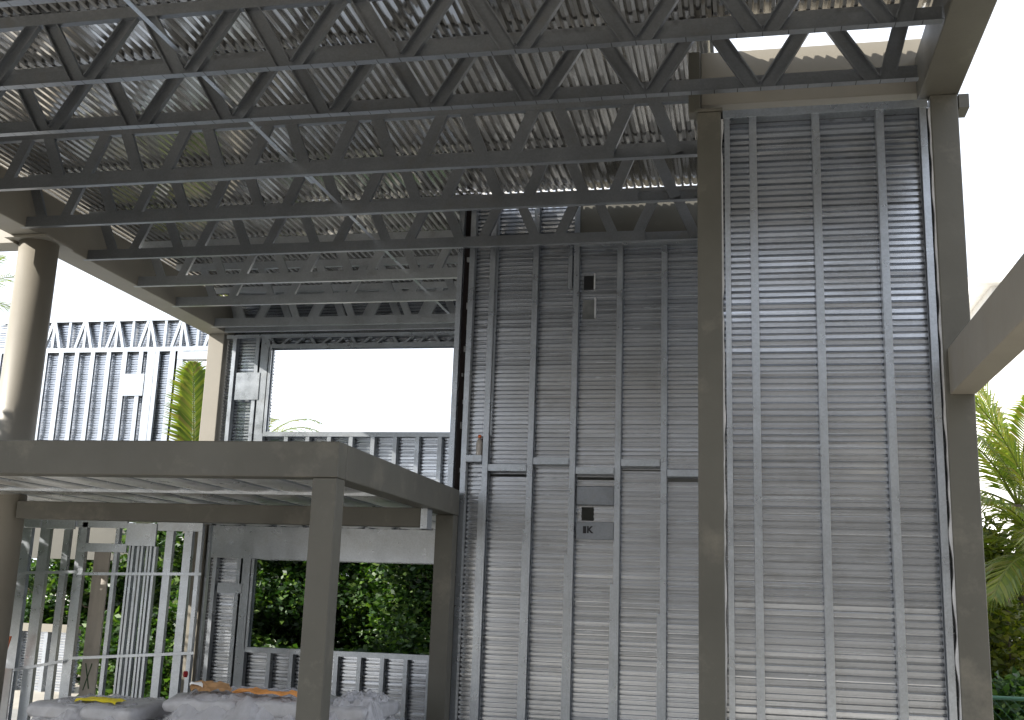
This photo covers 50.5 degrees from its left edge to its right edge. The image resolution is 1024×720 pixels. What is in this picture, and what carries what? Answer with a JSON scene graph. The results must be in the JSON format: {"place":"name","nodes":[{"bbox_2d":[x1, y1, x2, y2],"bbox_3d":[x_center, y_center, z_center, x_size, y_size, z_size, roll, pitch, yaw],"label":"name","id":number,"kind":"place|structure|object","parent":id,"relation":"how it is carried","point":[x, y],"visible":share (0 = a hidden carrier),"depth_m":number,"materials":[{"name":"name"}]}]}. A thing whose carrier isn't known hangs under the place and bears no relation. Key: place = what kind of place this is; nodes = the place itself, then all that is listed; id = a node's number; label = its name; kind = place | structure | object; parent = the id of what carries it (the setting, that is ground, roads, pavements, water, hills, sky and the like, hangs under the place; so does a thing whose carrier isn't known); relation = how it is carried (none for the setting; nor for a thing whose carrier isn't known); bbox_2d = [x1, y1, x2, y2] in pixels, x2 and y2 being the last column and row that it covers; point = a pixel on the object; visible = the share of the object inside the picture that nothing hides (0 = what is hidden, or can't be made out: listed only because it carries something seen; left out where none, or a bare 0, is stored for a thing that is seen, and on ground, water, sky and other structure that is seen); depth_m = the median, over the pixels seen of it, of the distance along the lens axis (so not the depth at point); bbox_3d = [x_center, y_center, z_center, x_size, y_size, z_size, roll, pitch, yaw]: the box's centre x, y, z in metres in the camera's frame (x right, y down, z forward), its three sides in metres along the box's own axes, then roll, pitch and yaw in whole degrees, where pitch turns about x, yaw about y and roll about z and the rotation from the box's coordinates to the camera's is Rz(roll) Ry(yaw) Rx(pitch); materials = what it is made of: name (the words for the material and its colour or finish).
{"place":"outdoors","nodes":[
{"label":"outdoors","id":0,"kind":"place"},
{"bbox_2d":[11,709,36,719],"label":"concrete floor","id":1,"kind":"structure","parent":0,"point":[14,714],"depth_m":13.61,"materials":[{"name":"beige concrete"}]},
{"bbox_2d":[0,668,12,719],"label":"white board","id":2,"kind":"object","parent":1,"relation":"on","point":[6,693],"visible":0.75,"depth_m":12.33,"materials":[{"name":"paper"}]},
{"bbox_2d":[0,233,73,705],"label":"round column","id":3,"kind":"structure","parent":1,"relation":"on","point":[22,371],"depth_m":10.39,"materials":[{"name":"concrete"}]},
{"bbox_2d":[0,229,18,251],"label":"steel beam","id":4,"kind":"structure","parent":3,"relation":"on","point":[6,245],"depth_m":10.73,"materials":[{"name":"beige metal"}]},
{"bbox_2d":[0,166,234,334],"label":"steel beam","id":5,"kind":"structure","parent":3,"relation":"on","point":[17,208],"depth_m":11.87,"materials":[{"name":"grey metal"}]},
{"bbox_2d":[0,0,79,6],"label":"roof truss","id":6,"kind":"object","parent":5,"relation":"attached to","point":[7,3],"visible":1,"depth_m":6.34,"materials":[{"name":"grey metal"}]},
{"bbox_2d":[124,0,449,313],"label":"bracing strap","id":7,"kind":"object","parent":6,"relation":"attached to","point":[311,179],"visible":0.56,"depth_m":8.22,"materials":[{"name":"grey metal"}]},
{"bbox_2d":[134,230,456,286],"bbox_3d":[-2.300,-1.110,11.961,4.040,0.528,0.048,-1,-13,12],"label":"roof truss","id":8,"kind":"object","parent":5,"relation":"on","point":[305,275],"visible":0.81,"depth_m":11.93,"materials":[{"name":"grey metal"}]},
{"bbox_2d":[172,255,457,306],"bbox_3d":[-2.125,-0.924,12.782,4.040,0.528,0.048,-1,-13,12],"label":"roof truss","id":9,"kind":"object","parent":5,"relation":"on","point":[330,296],"visible":0.63,"depth_m":12.78,"materials":[{"name":"grey metal"}]},
{"bbox_2d":[212,281,456,327],"bbox_3d":[-1.920,-0.706,13.746,4.040,0.528,0.048,-1,-13,12],"label":"roof truss","id":10,"kind":"object","parent":5,"relation":"on","point":[428,316],"visible":0.73,"depth_m":13.77,"materials":[{"name":"grey metal"}]},
{"bbox_2d":[225,289,455,332],"bbox_3d":[-1.833,-0.646,14.008,3.980,0.528,0.048,-1,-13,12],"label":"roof truss","id":11,"kind":"object","parent":5,"relation":"attached to","point":[341,311],"visible":0.41,"depth_m":14.03,"materials":[{"name":"grey metal"}]},
{"bbox_2d":[0,95,696,190],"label":"roof truss","id":12,"kind":"object","parent":5,"relation":"attached to","point":[391,161],"visible":0.83,"depth_m":8.79,"materials":[{"name":"grey metal"}]},
{"bbox_2d":[21,140,696,228],"bbox_3d":[-1.464,-1.560,9.776,6.585,0.528,0.056,-1,-13,12],"label":"roof truss","id":13,"kind":"object","parent":5,"relation":"on","point":[447,202],"visible":0.63,"depth_m":9.71,"materials":[{"name":"grey metal"}]},
{"bbox_2d":[82,185,697,260],"bbox_3d":[-1.257,-1.339,10.750,6.585,0.528,0.056,-1,-13,12],"label":"roof truss","id":14,"kind":"object","parent":5,"relation":"on","point":[412,241],"visible":0.72,"depth_m":10.67,"materials":[{"name":"grey metal"}]},
{"bbox_2d":[0,3,918,136],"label":"roof truss","id":15,"kind":"object","parent":5,"relation":"attached to","point":[863,71],"visible":0.71,"depth_m":7.53,"materials":[{"name":"grey metal"}]},
{"bbox_2d":[0,0,943,89],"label":"roof truss","id":16,"kind":"object","parent":5,"relation":"attached to","point":[747,23],"visible":0.98,"depth_m":6.99,"materials":[{"name":"grey metal"}]},
{"bbox_2d":[0,0,932,295],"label":"roof deck","id":17,"kind":"structure","parent":16,"relation":"on","point":[398,18],"depth_m":8.94,"materials":[{"name":"grey metal"}]},
{"bbox_2d":[78,552,110,695],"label":"steel column","id":18,"kind":"structure","parent":1,"relation":"on","point":[93,633],"depth_m":12.60,"materials":[{"name":"grey metal"}]},
{"bbox_2d":[5,519,213,719],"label":"stud wall","id":19,"kind":"structure","parent":1,"relation":"on","point":[140,537],"depth_m":12.50,"materials":[{"name":"silver metal"}]},
{"bbox_2d":[180,334,228,692],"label":"steel column","id":20,"kind":"structure","parent":1,"relation":"on","point":[213,395],"depth_m":14.24,"materials":[{"name":"beige metal"}]},
{"bbox_2d":[0,440,459,719],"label":"steel portal","id":21,"kind":"object","parent":1,"relation":"on","point":[331,469],"visible":1,"depth_m":7.47,"materials":[{"name":"grey metal"}]},
{"bbox_2d":[0,476,436,529],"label":"floor frame","id":22,"kind":"object","parent":21,"relation":"on","point":[291,492],"visible":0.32,"depth_m":9.19,"materials":[{"name":"metal"}]},
{"bbox_2d":[200,301,455,719],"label":"stud wall","id":23,"kind":"structure","parent":1,"relation":"on","point":[232,658],"depth_m":13.67,"materials":[{"name":"silver metal"}]},
{"bbox_2d":[447,211,471,715],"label":"stud wall","id":24,"kind":"structure","parent":1,"relation":"on","point":[456,420],"depth_m":10.55,"materials":[{"name":"grey metal"}]},
{"bbox_2d":[449,206,698,719],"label":"stud wall","id":25,"kind":"structure","parent":1,"relation":"on","point":[562,611],"depth_m":10.09,"materials":[{"name":"grey metal"}]},
{"bbox_2d":[476,435,482,454],"bbox_3d":[-0.309,0.808,10.318,0.062,0.196,0.062,-1,-13,12],"label":"plastic bottle","id":26,"kind":"object","parent":25,"relation":"on","point":[479,446],"visible":1,"depth_m":10.29,"materials":[{"name":"beige plastic"}]},
{"bbox_2d":[580,201,696,232],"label":"steel beam","id":27,"kind":"structure","parent":25,"relation":"on","point":[665,216],"depth_m":10.46,"materials":[{"name":"grey metal"}]},
{"bbox_2d":[490,300,697,520],"bbox_3d":[0.902,1.510,10.959,2.380,5.100,0.050,-1,-13,12],"label":"interior board","id":28,"kind":"object","parent":1,"relation":"on","point":[587,313],"depth_m":11.03,"materials":[{"name":"metal"}]},
{"bbox_2d":[688,52,725,719],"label":"steel column","id":29,"kind":"structure","parent":1,"relation":"on","point":[711,582],"depth_m":6.94,"materials":[{"name":"grey metal"}]},
{"bbox_2d":[701,39,920,110],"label":"steel beam","id":30,"kind":"structure","parent":29,"relation":"attached to","point":[809,59],"depth_m":7.41,"materials":[{"name":"grey metal"}]},
{"bbox_2d":[721,99,961,719],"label":"stud wall","id":31,"kind":"structure","parent":1,"relation":"on","point":[840,598],"depth_m":6.87,"materials":[{"name":"grey metal"}]},
{"bbox_2d":[926,93,993,719],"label":"steel column","id":32,"kind":"structure","parent":1,"relation":"on","point":[947,111],"depth_m":6.60,"materials":[{"name":"grey metal"}]},
{"bbox_2d":[915,0,996,100],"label":"steel beam","id":33,"kind":"structure","parent":32,"relation":"on","point":[947,49],"depth_m":6.54,"materials":[{"name":"grey metal"}]},
{"bbox_2d":[948,253,1023,393],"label":"steel beam","id":34,"kind":"structure","parent":32,"relation":"attached to","point":[986,346],"depth_m":5.65,"materials":[{"name":"grey metal"}]},
{"bbox_3d":[-2.709,3.282,8.997,0.264,0.559,0.607,-1,-13,12],"label":"cement bag","id":35,"kind":"object","parent":1,"relation":"on","visible":0},
{"bbox_2d":[156,712,171,719],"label":"cement bag","id":36,"kind":"object","parent":35,"relation":"on","point":[164,716],"visible":0.07,"depth_m":8.80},
{"bbox_2d":[13,675,131,708],"bbox_3d":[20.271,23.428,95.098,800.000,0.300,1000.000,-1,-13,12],"label":"ground","id":37,"kind":"structure","parent":0,"point":[38,695],"depth_m":16.69,"materials":[{"name":"white concrete"}]},
{"bbox_2d":[0,255,14,312],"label":"palm tree","id":38,"kind":"object","parent":37,"relation":"on","point":[2,278],"visible":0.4,"depth_m":23.75,"materials":[{"name":"green plant"}]},
{"bbox_2d":[26,558,120,613],"bbox_3d":[-8.282,4.280,20.981,3.781,3.462,1.909,1,-12,4],"label":"broadleaf tree","id":39,"kind":"object","parent":37,"relation":"on","point":[31,581],"visible":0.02,"depth_m":20.94,"materials":[{"name":"green plant"}]},
{"bbox_2d":[23,559,175,680],"bbox_3d":[-7.068,4.042,19.717,4.068,3.595,2.138,-1,-13,12],"label":"broadleaf tree","id":40,"kind":"object","parent":37,"relation":"on","point":[49,605],"visible":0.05,"depth_m":19.45,"materials":[{"name":"green plant"}]},
{"bbox_2d":[78,523,184,691],"bbox_3d":[-5.385,3.750,16.028,2.148,2.780,1.657,-1,-13,12],"label":"broadleaf tree","id":41,"kind":"object","parent":37,"relation":"on","point":[177,560],"visible":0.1,"depth_m":15.79,"materials":[{"name":"green plant"}]},
{"bbox_2d":[160,361,205,691],"bbox_3d":[-4.607,2.349,15.683,2.404,5.209,2.114,5,-13,-13],"label":"palm tree","id":42,"kind":"object","parent":37,"relation":"on","point":[190,390],"visible":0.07,"depth_m":15.69,"materials":[{"name":"green plant"}]},
{"bbox_2d":[132,560,299,639],"bbox_3d":[-4.805,3.890,18.624,3.745,3.736,2.271,-1,-13,12],"label":"broadleaf tree","id":43,"kind":"object","parent":37,"relation":"on","point":[157,591],"depth_m":18.14,"materials":[{"name":"green plant"}]},
{"bbox_2d":[77,635,428,700],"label":"undergrowth","id":44,"kind":"object","parent":37,"relation":"on","point":[165,682],"visible":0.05,"depth_m":15.03,"materials":[{"name":"green plant"}]},
{"bbox_2d":[168,536,350,647],"bbox_3d":[-3.697,3.403,15.777,2.805,3.258,2.264,-1,-13,12],"label":"broadleaf tree","id":45,"kind":"object","parent":37,"relation":"on","point":[279,601],"visible":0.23,"depth_m":15.30,"materials":[{"name":"green plant"}]},
{"bbox_2d":[269,418,321,431],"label":"palm tree","id":46,"kind":"object","parent":37,"relation":"on","point":[286,423],"visible":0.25,"depth_m":21.85,"materials":[{"name":"green plant"}]},
{"bbox_2d":[283,562,432,651],"bbox_3d":[-2.083,3.533,16.103,2.367,3.321,2.140,-1,-13,12],"label":"broadleaf tree","id":47,"kind":"object","parent":37,"relation":"on","point":[354,593],"visible":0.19,"depth_m":15.40,"materials":[{"name":"green plant"}]},
{"bbox_2d":[359,563,433,653],"bbox_3d":[-1.032,3.361,15.354,2.805,3.340,2.430,-1,-13,12],"label":"broadleaf tree","id":48,"kind":"object","parent":37,"relation":"on","point":[412,613],"visible":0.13,"depth_m":14.85,"materials":[{"name":"green plant"}]},
{"bbox_2d":[975,396,1023,615],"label":"palm tree","id":49,"kind":"object","parent":37,"relation":"on","point":[1010,581],"visible":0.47,"depth_m":10.41,"materials":[{"name":"green plant"}]},
{"bbox_2d":[975,382,1023,640],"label":"palm tree","id":50,"kind":"object","parent":37,"relation":"on","point":[999,473],"visible":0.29,"depth_m":11.94,"materials":[{"name":"green plant"}]},
{"bbox_2d":[982,510,1023,686],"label":"broadleaf tree","id":51,"kind":"object","parent":37,"relation":"on","point":[1006,633],"visible":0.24,"depth_m":11.09,"materials":[{"name":"green leaf"},{"name":"bark"}]},
{"bbox_2d":[992,696,1023,719],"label":"chainlink fence","id":52,"kind":"object","parent":37,"relation":"on","point":[1014,699],"visible":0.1,"depth_m":8.02,"materials":[{"name":"metal"}]},
{"bbox_2d":[0,316,208,692],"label":"stud wall","id":53,"kind":"structure","parent":0,"point":[106,378],"depth_m":18.13,"materials":[{"name":"metal"}]},
{"bbox_2d":[0,0,1023,575],"label":"sky","id":54,"kind":"structure","parent":0,"point":[344,390],"materials":[{"name":"white"}]},
{"bbox_2d":[968,263,1023,552],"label":"neighbour house","id":55,"kind":"structure","parent":0,"point":[1006,383],"depth_m":28.76,"materials":[{"name":"white paint"}]},
{"bbox_2d":[991,667,1023,719],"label":"broadleaf tree","id":56,"kind":"object","parent":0,"point":[1012,685],"visible":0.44,"depth_m":9.27,"materials":[{"name":"green plant"}]},
{"bbox_3d":[-3.500,3.062,8.816,0.465,0.152,0.775,-1,-13,12],"label":"cement bag","id":57,"kind":"object","parent":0,"visible":0},
{"bbox_2d":[34,718,82,719],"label":"cement bag","id":58,"kind":"object","parent":57,"relation":"on","point":[51,719],"visible":0.07,"depth_m":8.54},
{"bbox_2d":[27,695,127,719],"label":"cement bag","id":59,"kind":"object","parent":58,"relation":"on","point":[68,708],"visible":0.55,"depth_m":8.51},
{"bbox_3d":[-3.094,2.933,8.719,0.460,0.152,0.772,-1,-13,12],"label":"cement bag","id":60,"kind":"object","parent":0,"visible":0},
{"bbox_2d":[79,698,169,719],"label":"cement bag","id":61,"kind":"object","parent":60,"relation":"on","point":[140,708],"visible":0.84,"depth_m":8.45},
{"bbox_3d":[-2.383,3.043,8.770,0.610,0.173,0.850,-1,-13,12],"label":"cement bag","id":62,"kind":"object","parent":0,"visible":0},
{"bbox_2d":[163,713,245,719],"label":"cement bag","id":63,"kind":"object","parent":62,"relation":"on","point":[174,716],"visible":0.25,"depth_m":8.46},
{"bbox_2d":[162,688,265,715],"bbox_3d":[-2.359,2.768,8.810,0.633,0.174,0.861,-1,-13,12],"label":"cement bag","id":64,"kind":"object","parent":63,"relation":"on","point":[217,702],"visible":0.66,"depth_m":8.44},
{"bbox_3d":[-2.091,2.876,8.699,1.335,0.478,1.059,-1,-13,12],"label":"plastic sheet","id":65,"kind":"object","parent":64,"relation":"on","visible":0},
{"bbox_2d":[190,680,231,691],"bbox_3d":[-2.390,2.580,8.611,0.324,0.069,0.380,6,-13,-18],"label":"paper sheet","id":66,"kind":"object","parent":65,"relation":"on","point":[211,685],"visible":0.97,"depth_m":8.52,"materials":[{"name":"brown paper"}]},
{"bbox_2d":[189,681,202,687],"bbox_3d":[-2.474,2.538,8.507,0.106,0.044,0.108,5,-13,-16],"label":"paper label","id":67,"kind":"object","parent":66,"relation":"on","point":[198,683],"visible":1,"depth_m":8.47,"materials":[{"name":"white paper"}]},
{"bbox_2d":[232,687,296,696],"bbox_3d":[-1.897,2.577,8.429,0.546,0.062,0.134,1,-12,3],"label":"paper sheet","id":68,"kind":"object","parent":65,"relation":"on","point":[255,690],"visible":0.92,"depth_m":8.39,"materials":[{"name":"orange paper"}]},
{"bbox_3d":[-1.798,3.031,8.628,0.610,0.175,0.847,-1,-13,12],"label":"cement bag","id":69,"kind":"object","parent":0,"visible":0},
{"bbox_3d":[-1.774,2.899,8.675,0.608,0.176,0.856,-1,-13,12],"label":"cement bag","id":70,"kind":"object","parent":69,"relation":"on","visible":0},
{"bbox_2d":[235,690,343,719],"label":"cement bag","id":71,"kind":"object","parent":70,"relation":"on","point":[273,706],"visible":0.5,"depth_m":8.34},
{"bbox_3d":[-1.239,3.084,8.714,0.413,0.166,0.807,-1,-13,12],"label":"cement bag","id":72,"kind":"object","parent":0,"visible":0},
{"bbox_2d":[346,717,396,719],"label":"cement bag","id":73,"kind":"object","parent":72,"relation":"on","point":[389,718],"visible":0.11,"depth_m":8.91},
{"bbox_2d":[329,697,399,719],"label":"cement bag","id":74,"kind":"object","parent":73,"relation":"on","point":[365,708],"visible":0.91,"depth_m":8.54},
{"bbox_3d":[-3.303,2.939,8.729,0.974,0.443,0.931,-1,-13,12],"label":"plastic sheet","id":75,"kind":"object","parent":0,"visible":0},
{"bbox_2d":[74,697,125,704],"bbox_3d":[-3.265,2.700,8.619,0.390,0.041,0.151,-2,-13,18],"label":"tape strip","id":76,"kind":"object","parent":75,"relation":"on","point":[106,700],"visible":1,"depth_m":8.59,"materials":[{"name":"yellow plastic"}]}
]}

